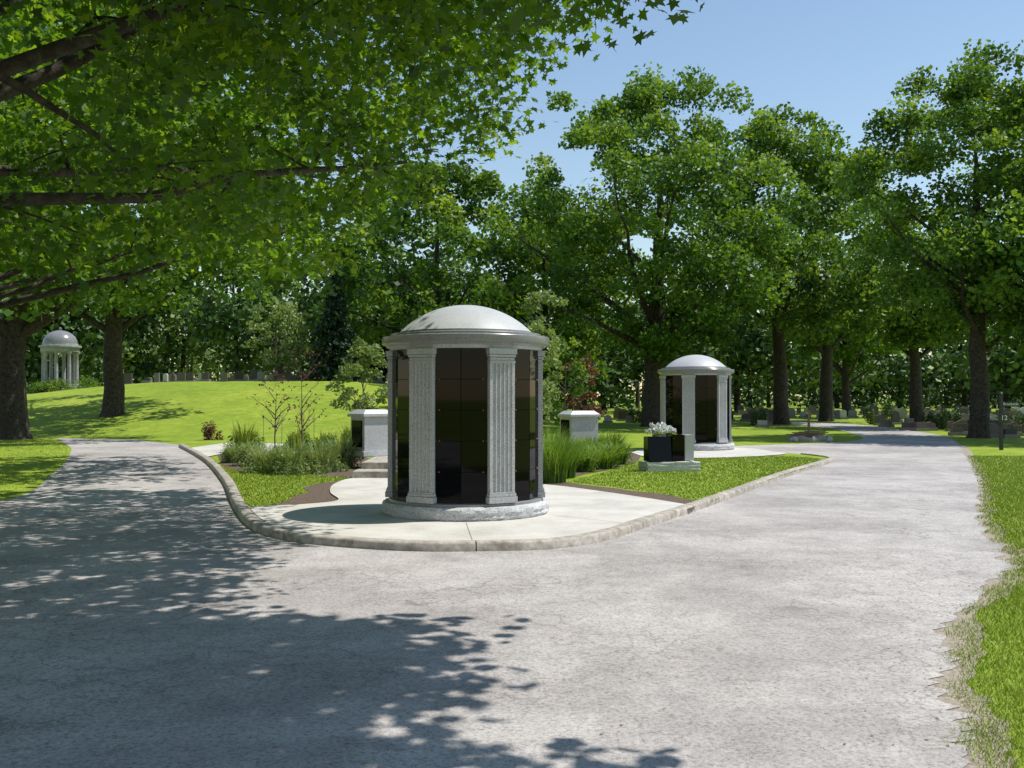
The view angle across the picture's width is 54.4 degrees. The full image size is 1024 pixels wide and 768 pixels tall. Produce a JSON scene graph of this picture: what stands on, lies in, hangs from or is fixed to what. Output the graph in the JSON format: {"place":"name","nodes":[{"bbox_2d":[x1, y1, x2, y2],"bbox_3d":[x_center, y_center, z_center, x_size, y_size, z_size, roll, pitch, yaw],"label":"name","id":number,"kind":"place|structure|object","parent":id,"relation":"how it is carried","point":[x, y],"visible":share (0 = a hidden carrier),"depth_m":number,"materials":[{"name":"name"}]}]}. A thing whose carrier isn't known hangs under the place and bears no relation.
{"place":"outdoors","nodes":[
{"label":"outdoors","id":0,"kind":"place"},
{"bbox_2d":[221,465,351,505],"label":"island grass","id":1,"kind":"structure","parent":0,"point":[265,478],"depth_m":17.18,"materials":[{"name":"green plant"}]},
{"bbox_2d":[263,415,314,443],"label":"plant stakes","id":2,"kind":"object","parent":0,"point":[283,434],"visible":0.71,"depth_m":31.50,"materials":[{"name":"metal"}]},
{"bbox_2d":[0,421,1011,767],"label":"road","id":3,"kind":"structure","parent":0,"point":[162,605],"depth_m":6.76,"materials":[{"name":"grey asphalt"}]},
{"bbox_2d":[179,442,834,551],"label":"traffic island","id":4,"kind":"structure","parent":3,"relation":"on","point":[348,513],"depth_m":12.74,"materials":[{"name":"concrete"}]},
{"bbox_2d":[218,448,237,462],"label":"lavender shrub","id":5,"kind":"object","parent":4,"relation":"on","point":[224,457],"visible":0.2,"depth_m":22.62,"materials":[{"name":"green plant"}]},
{"bbox_2d":[220,443,243,462],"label":"sage clump","id":6,"kind":"object","parent":4,"relation":"on","point":[231,453],"visible":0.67,"depth_m":22.61,"materials":[{"name":"green plant"}]},
{"bbox_2d":[228,420,260,446],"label":"daylily clump","id":7,"kind":"object","parent":4,"relation":"on","point":[240,436],"visible":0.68,"depth_m":26.50,"materials":[{"name":"green plant"}]},
{"bbox_2d":[223,428,265,449],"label":"leafy shrub","id":8,"kind":"object","parent":4,"relation":"on","point":[257,439],"visible":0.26,"depth_m":26.64,"materials":[{"name":"green plant"}]},
{"bbox_2d":[231,441,259,465],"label":"lavender shrub","id":9,"kind":"object","parent":4,"relation":"on","point":[238,455],"visible":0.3,"depth_m":21.65,"materials":[{"name":"green plant"}]},
{"bbox_2d":[234,440,268,465],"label":"sage clump","id":10,"kind":"object","parent":4,"relation":"on","point":[244,448],"visible":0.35,"depth_m":21.66,"materials":[{"name":"green plant"}]},
{"bbox_2d":[238,445,286,473],"bbox_3d":[-4.925,1.502,19.954,1.201,0.589,0.888,0,-1,-34],"label":"lavender shrub","id":11,"kind":"object","parent":4,"relation":"on","point":[251,468],"visible":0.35,"depth_m":19.73,"materials":[{"name":"green plant"}]},
{"bbox_2d":[243,441,292,472],"bbox_3d":[-4.850,1.440,19.869,1.327,0.637,1.321,0,-1,0],"label":"sage clump","id":12,"kind":"object","parent":4,"relation":"on","point":[264,463],"visible":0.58,"depth_m":19.67,"materials":[{"name":"green plant"}]},
{"bbox_2d":[246,370,293,449],"bbox_3d":[-5.725,0.850,23.922,1.193,2.380,0.798,1,-1,-42],"label":"sapling","id":13,"kind":"object","parent":4,"relation":"on","point":[275,418],"visible":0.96,"depth_m":23.95,"materials":[{"name":"green plant"}]},
{"bbox_2d":[266,448,310,475],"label":"lavender shrub","id":14,"kind":"object","parent":4,"relation":"on","point":[291,470],"visible":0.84,"depth_m":19.16,"materials":[{"name":"green plant"}]},
{"bbox_2d":[267,439,316,473],"bbox_3d":[-4.276,1.415,19.515,1.275,0.678,1.214,0,-1,0],"label":"sage clump","id":15,"kind":"object","parent":4,"relation":"on","point":[293,455],"visible":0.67,"depth_m":19.32,"materials":[{"name":"green plant"}]},
{"bbox_2d":[282,432,312,450],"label":"leafy shrub","id":16,"kind":"object","parent":4,"relation":"on","point":[307,442],"visible":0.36,"depth_m":27.31,"materials":[{"name":"green plant"}]},
{"bbox_2d":[284,427,311,449],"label":"daylily clump","id":17,"kind":"object","parent":4,"relation":"on","point":[294,441],"visible":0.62,"depth_m":27.15,"materials":[{"name":"green plant"}]},
{"bbox_2d":[286,346,327,445],"bbox_3d":[-5.148,0.533,25.041,1.035,3.037,1.137,0,-1,0],"label":"sapling","id":18,"kind":"object","parent":4,"relation":"on","point":[301,414],"visible":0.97,"depth_m":25.01,"materials":[{"name":"green plant"}]},
{"bbox_2d":[297,438,346,472],"bbox_3d":[-3.806,1.420,19.845,1.215,0.677,1.148,0,-1,-21],"label":"sage clump","id":19,"kind":"object","parent":4,"relation":"on","point":[327,457],"visible":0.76,"depth_m":19.67,"materials":[{"name":"green plant"}]},
{"bbox_2d":[308,435,337,450],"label":"leafy shrub","id":20,"kind":"object","parent":4,"relation":"on","point":[327,436],"visible":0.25,"depth_m":25.86,"materials":[{"name":"green plant"}]},
{"bbox_2d":[298,443,350,473],"bbox_3d":[-3.883,1.476,19.890,1.035,0.646,1.217,0,-1,31],"label":"lavender shrub","id":21,"kind":"object","parent":4,"relation":"on","point":[339,467],"visible":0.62,"depth_m":19.69,"materials":[{"name":"green plant"}]},
{"bbox_2d":[315,428,338,446],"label":"daylily clump","id":22,"kind":"object","parent":4,"relation":"on","point":[323,436],"visible":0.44,"depth_m":25.86,"materials":[{"name":"green plant"}]},
{"bbox_2d":[318,434,359,468],"bbox_3d":[-3.596,1.415,21.018,1.169,0.714,1.148,0,-1,0],"label":"sage clump","id":23,"kind":"object","parent":4,"relation":"on","point":[349,463],"visible":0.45,"depth_m":20.86,"materials":[{"name":"green plant"}]},
{"bbox_2d":[336,422,350,449],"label":"daylily clump","id":24,"kind":"object","parent":4,"relation":"on","point":[344,431],"visible":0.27,"depth_m":24.67,"materials":[{"name":"green plant"}]},
{"bbox_2d":[327,439,363,467],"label":"lavender shrub","id":25,"kind":"object","parent":4,"relation":"on","point":[355,461],"visible":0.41,"depth_m":20.86,"materials":[{"name":"green plant"}]},
{"bbox_2d":[340,428,365,457],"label":"leafy shrub","id":26,"kind":"object","parent":4,"relation":"on","point":[346,438],"visible":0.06,"depth_m":24.73,"materials":[{"name":"green plant"}]},
{"bbox_2d":[325,337,387,411],"bbox_3d":[-4.324,0.355,29.498,2.371,3.501,2.027,0,-1,0],"label":"young tree","id":27,"kind":"object","parent":4,"relation":"on","point":[367,353],"visible":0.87,"depth_m":29.42,"materials":[{"name":"green plant"}]},
{"bbox_2d":[352,456,387,477],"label":"concrete steps","id":28,"kind":"structure","parent":4,"relation":"on","point":[375,467],"depth_m":18.82,"materials":[{"name":"grey concrete"}]},
{"bbox_2d":[347,409,387,456],"bbox_3d":[-3.010,1.034,21.189,0.780,0.980,0.636,1,-1,-42],"label":"niche pedestal","id":29,"kind":"object","parent":28,"relation":"on","point":[369,428],"visible":0.83,"depth_m":20.95,"materials":[{"name":"stone"}]},
{"bbox_2d":[352,420,361,446],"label":"niche doors","id":30,"kind":"structure","parent":29,"relation":"in","point":[356,424],"depth_m":20.92,"materials":[{"name":"black stone"}]},
{"bbox_2d":[381,305,549,520],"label":"columbarium","id":31,"kind":"structure","parent":4,"relation":"on","point":[465,412],"depth_m":12.13,"materials":[{"name":"stone"}]},
{"bbox_2d":[521,289,569,419],"bbox_3d":[0.734,-0.378,29.949,2.060,4.977,2.248,0,-1,0],"label":"young tree","id":32,"kind":"object","parent":4,"relation":"on","point":[536,298],"visible":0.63,"depth_m":29.89,"materials":[{"name":"green plant"}]},
{"bbox_2d":[557,411,600,447],"bbox_3d":[1.714,1.246,25.487,0.900,1.120,0.732,0,-1,-25],"label":"niche pedestal","id":33,"kind":"object","parent":4,"relation":"on","point":[570,419],"visible":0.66,"depth_m":25.22,"materials":[{"name":"stone"}]},
{"bbox_2d":[561,420,568,441],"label":"niche doors","id":34,"kind":"structure","parent":33,"relation":"in","point":[563,422],"depth_m":25.27,"materials":[{"name":"black stone"}]},
{"bbox_2d":[566,435,610,449],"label":"daylily clump","id":35,"kind":"object","parent":4,"relation":"on","point":[594,441],"visible":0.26,"depth_m":23.58,"materials":[{"name":"green plant"}]},
{"bbox_2d":[581,449,598,471],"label":"leafy shrub","id":36,"kind":"object","parent":4,"relation":"on","point":[592,468],"visible":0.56,"depth_m":19.97,"materials":[{"name":"green plant"}]},
{"bbox_2d":[576,446,608,471],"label":"daylily clump","id":37,"kind":"object","parent":4,"relation":"on","point":[579,469],"visible":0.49,"depth_m":19.98,"materials":[{"name":"green plant"}]},
{"bbox_2d":[569,442,628,468],"bbox_3d":[1.842,1.508,20.996,1.462,0.528,1.474,0,-1,-29],"label":"daylily clump","id":38,"kind":"object","parent":4,"relation":"on","point":[605,463],"visible":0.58,"depth_m":20.77,"materials":[{"name":"green plant"}]},
{"bbox_2d":[597,449,621,468],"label":"leafy shrub","id":39,"kind":"object","parent":4,"relation":"on","point":[614,465],"visible":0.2,"depth_m":20.96,"materials":[{"name":"green plant"}]},
{"bbox_2d":[587,441,641,463],"bbox_3d":[2.292,1.515,22.291,1.439,0.546,1.457,0,-1,0],"label":"daylily clump","id":40,"kind":"object","parent":4,"relation":"on","point":[621,458],"visible":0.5,"depth_m":22.09,"materials":[{"name":"green plant"}]},
{"bbox_2d":[598,429,631,445],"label":"daylily clump","id":41,"kind":"object","parent":4,"relation":"on","point":[614,436],"visible":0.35,"depth_m":25.81,"materials":[{"name":"green plant"}]},
{"bbox_2d":[613,446,633,463],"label":"leafy shrub","id":42,"kind":"object","parent":4,"relation":"on","point":[628,457],"visible":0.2,"depth_m":22.28,"materials":[{"name":"green plant"}]},
{"bbox_2d":[638,422,700,471],"bbox_3d":[3.220,1.278,20.379,1.164,1.028,0.542,0,-1,-14],"label":"granite monument","id":43,"kind":"object","parent":4,"relation":"on","point":[672,450],"visible":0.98,"depth_m":20.23,"materials":[{"name":"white stone"}]},
{"bbox_2d":[657,355,734,449],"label":"columbarium","id":44,"kind":"structure","parent":4,"relation":"on","point":[695,395],"depth_m":27.73,"materials":[{"name":"stone"}]},
{"bbox_2d":[287,514,979,745],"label":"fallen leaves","id":45,"kind":"object","parent":3,"relation":"on","point":[865,677],"visible":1,"depth_m":5.36,"materials":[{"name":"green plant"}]},
{"bbox_2d":[0,381,1023,767],"bbox_3d":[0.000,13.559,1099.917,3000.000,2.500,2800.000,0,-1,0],"label":"ground","id":46,"kind":"structure","parent":0,"point":[174,413],"depth_m":43.97,"materials":[{"name":"green plant"}]},
{"bbox_2d":[0,438,67,500],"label":"verge grass","id":47,"kind":"structure","parent":46,"relation":"on","point":[29,460],"depth_m":26.13,"materials":[{"name":"green plant"}]},
{"bbox_2d":[26,382,45,393],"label":"hedge shrub","id":48,"kind":"object","parent":46,"relation":"on","point":[30,387],"visible":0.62,"depth_m":61.66,"materials":[{"name":"green plant"}]},
{"bbox_2d":[32,378,61,392],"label":"hedge shrub","id":49,"kind":"object","parent":46,"relation":"on","point":[44,383],"visible":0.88,"depth_m":61.78,"materials":[{"name":"green plant"}]},
{"bbox_2d":[33,327,83,392],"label":"domed pavilion","id":50,"kind":"structure","parent":46,"relation":"on","point":[63,343],"depth_m":63.40,"materials":[{"name":"grey stone"}]},
{"bbox_2d":[45,377,74,391],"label":"hedge shrub","id":51,"kind":"object","parent":46,"relation":"on","point":[57,386],"visible":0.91,"depth_m":61.82,"materials":[{"name":"green plant"}]},
{"bbox_2d":[0,0,124,321],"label":"shade tree","id":52,"kind":"object","parent":46,"relation":"on","point":[23,315],"visible":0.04,"depth_m":30.91,"materials":[{"name":"green plant"}]},
{"bbox_2d":[75,375,101,388],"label":"hedge shrub","id":53,"kind":"object","parent":46,"relation":"on","point":[86,382],"visible":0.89,"depth_m":61.91,"materials":[{"name":"green plant"}]},
{"bbox_2d":[0,41,296,416],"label":"shade tree","id":54,"kind":"object","parent":46,"relation":"on","point":[152,295],"visible":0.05,"depth_m":45.59,"materials":[{"name":"green plant"}]},
{"bbox_2d":[0,0,339,308],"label":"maple tree","id":55,"kind":"object","parent":46,"relation":"on","point":[259,267],"visible":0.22,"depth_m":20.22,"materials":[{"name":"green plant"}]},
{"bbox_2d":[0,5,344,439],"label":"shade tree","id":56,"kind":"object","parent":46,"relation":"on","point":[15,332],"visible":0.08,"depth_m":36.69,"materials":[{"name":"green plant"}]},
{"bbox_2d":[201,420,222,439],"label":"garden bush","id":57,"kind":"object","parent":46,"relation":"on","point":[208,434],"visible":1,"depth_m":36.04,"materials":[{"name":"red plant"}]},
{"bbox_2d":[244,301,311,380],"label":"flowering tree","id":58,"kind":"object","parent":46,"relation":"on","point":[284,357],"visible":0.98,"depth_m":61.72,"materials":[{"name":"green plant"}]},
{"bbox_2d":[304,270,360,381],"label":"spruce tree","id":59,"kind":"object","parent":46,"relation":"on","point":[335,342],"visible":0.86,"depth_m":59.47,"materials":[{"name":"green plant"}]},
{"bbox_2d":[0,0,704,298],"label":"maple tree","id":60,"kind":"object","parent":46,"relation":"on","point":[227,36],"visible":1,"depth_m":9.08,"materials":[{"name":"green plant"}]},
{"bbox_2d":[357,280,397,383],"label":"spruce tree","id":61,"kind":"object","parent":46,"relation":"on","point":[384,369],"visible":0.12,"depth_m":71.29,"materials":[{"name":"green plant"}]},
{"bbox_2d":[296,150,585,350],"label":"oak tree","id":62,"kind":"object","parent":46,"relation":"on","point":[406,308],"visible":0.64,"depth_m":64.02,"materials":[{"name":"green plant"}]},
{"bbox_2d":[0,194,1023,411],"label":"distant trees","id":63,"kind":"object","parent":46,"relation":"on","point":[153,343],"visible":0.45,"depth_m":90.96,"materials":[{"name":"green plant"}]},
{"bbox_2d":[430,191,650,418],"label":"oak tree","id":64,"kind":"object","parent":46,"relation":"on","point":[459,234],"visible":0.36,"depth_m":59.91,"materials":[{"name":"green plant"}]},
{"bbox_2d":[103,369,1023,437],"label":"gravestones","id":65,"kind":"object","parent":46,"relation":"on","point":[1013,429],"visible":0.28,"depth_m":62.61,"materials":[{"name":"stone"}]},
{"bbox_2d":[543,334,589,425],"bbox_3d":[1.597,0.271,31.985,1.821,3.730,1.693,0,-1,10],"label":"young tree","id":66,"kind":"object","parent":46,"relation":"on","point":[557,405],"visible":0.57,"depth_m":31.96,"materials":[{"name":"green plant"}]},
{"bbox_2d":[562,353,606,415],"bbox_3d":[2.388,0.561,33.077,1.539,3.174,1.846,0,-1,0],"label":"red leaf tree","id":67,"kind":"object","parent":46,"relation":"on","point":[599,410],"visible":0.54,"depth_m":32.89,"materials":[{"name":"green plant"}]},
{"bbox_2d":[627,405,641,422],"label":"cedar shrub","id":68,"kind":"object","parent":46,"relation":"on","point":[637,414],"visible":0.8,"depth_m":59.80,"materials":[{"name":"green plant"}]},
{"bbox_2d":[472,62,813,426],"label":"oak tree","id":69,"kind":"object","parent":46,"relation":"on","point":[687,303],"visible":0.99,"depth_m":48.70,"materials":[{"name":"green plant"}]},
{"bbox_2d":[750,405,767,424],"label":"cedar shrub","id":70,"kind":"object","parent":46,"relation":"on","point":[761,412],"visible":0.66,"depth_m":53.80,"materials":[{"name":"green plant"}]},
{"bbox_2d":[675,101,893,424],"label":"oak tree","id":71,"kind":"object","parent":46,"relation":"on","point":[802,315],"visible":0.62,"depth_m":54.27,"materials":[{"name":"green plant"}]},
{"bbox_2d":[786,411,832,441],"bbox_3d":[10.536,1.526,35.418,1.598,1.151,1.133,0,-1,0],"label":"stone and timber pile","id":72,"kind":"object","parent":46,"relation":"on","point":[808,435],"visible":0.95,"depth_m":35.17,"materials":[{"name":"grey stone"}]},
{"bbox_2d":[740,151,903,420],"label":"oak tree","id":73,"kind":"object","parent":46,"relation":"on","point":[828,343],"visible":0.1,"depth_m":62.63,"materials":[{"name":"green plant"}]},
{"bbox_2d":[771,291,908,415],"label":"oak tree","id":74,"kind":"object","parent":46,"relation":"on","point":[847,353],"visible":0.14,"depth_m":73.62,"materials":[{"name":"green plant"}]},
{"bbox_2d":[864,403,875,424],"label":"cedar shrub","id":75,"kind":"object","parent":46,"relation":"on","point":[870,416],"visible":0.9,"depth_m":55.82,"materials":[{"name":"green plant"}]},
{"bbox_2d":[879,398,895,419],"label":"cedar shrub","id":76,"kind":"object","parent":46,"relation":"on","point":[886,412],"visible":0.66,"depth_m":59.99,"materials":[{"name":"green plant"}]},
{"bbox_2d":[813,208,1003,421],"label":"oak tree","id":77,"kind":"object","parent":46,"relation":"on","point":[910,329],"visible":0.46,"depth_m":49.30,"materials":[{"name":"green plant"}]},
{"bbox_2d":[818,38,1023,437],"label":"oak tree","id":78,"kind":"object","parent":46,"relation":"on","point":[924,156],"visible":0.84,"depth_m":37.56,"materials":[{"name":"green plant"}]},
{"bbox_2d":[921,407,934,421],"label":"cedar shrub","id":79,"kind":"object","parent":46,"relation":"on","point":[927,418],"visible":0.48,"depth_m":49.83,"materials":[{"name":"green plant"}]},
{"bbox_2d":[930,405,949,428],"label":"cedar shrub","id":80,"kind":"object","parent":46,"relation":"on","point":[942,422],"visible":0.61,"depth_m":47.91,"materials":[{"name":"green plant"}]},
{"bbox_2d":[943,407,963,427],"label":"cedar shrub","id":81,"kind":"object","parent":46,"relation":"on","point":[955,417],"visible":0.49,"depth_m":45.89,"materials":[{"name":"green plant"}]},
{"bbox_2d":[918,101,1023,355],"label":"oak tree","id":82,"kind":"object","parent":46,"relation":"on","point":[987,178],"visible":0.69,"depth_m":35.77,"materials":[{"name":"green plant"}]},
{"bbox_2d":[928,445,1023,767],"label":"dirt shoulder","id":83,"kind":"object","parent":46,"relation":"on","point":[948,676],"visible":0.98,"depth_m":5.87},
{"bbox_2d":[999,392,1019,449],"bbox_3d":[14.722,1.104,29.483,0.650,1.720,0.129,0,-1,0],"label":"street name sign","id":84,"kind":"object","parent":46,"relation":"on","point":[1003,417],"visible":0.99,"depth_m":29.45,"materials":[{"name":"black metal"}]},
{"bbox_2d":[1006,410,1023,425],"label":"cedar shrub","id":85,"kind":"object","parent":46,"relation":"on","point":[1016,418],"visible":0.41,"depth_m":43.79,"materials":[{"name":"green plant"}]},
{"bbox_2d":[4,0,1023,396],"label":"sky","id":86,"kind":"structure","parent":0,"point":[843,60],"materials":[{"name":"blue"}]},
{"bbox_2d":[543,424,586,448],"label":"ornamental grass","id":87,"kind":"object","parent":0,"point":[547,434],"depth_m":19.71,"materials":[{"name":"green plant"}]},
{"bbox_2d":[543,432,592,482],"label":"ornamental grass","id":88,"kind":"object","parent":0,"point":[555,466],"depth_m":17.37,"materials":[{"name":"green plant"}]},
{"bbox_2d":[543,433,602,477],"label":"ornamental grass","id":89,"kind":"object","parent":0,"point":[571,472],"depth_m":18.55,"materials":[{"name":"green plant"}]},
{"bbox_2d":[568,456,820,501],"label":"island grass","id":90,"kind":"structure","parent":0,"point":[734,464],"depth_m":19.12,"materials":[{"name":"green plant"}]},
{"bbox_2d":[938,455,1023,767],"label":"verge grass","id":91,"kind":"structure","parent":0,"point":[997,476],"depth_m":6.82,"materials":[{"name":"green plant"}]}
]}

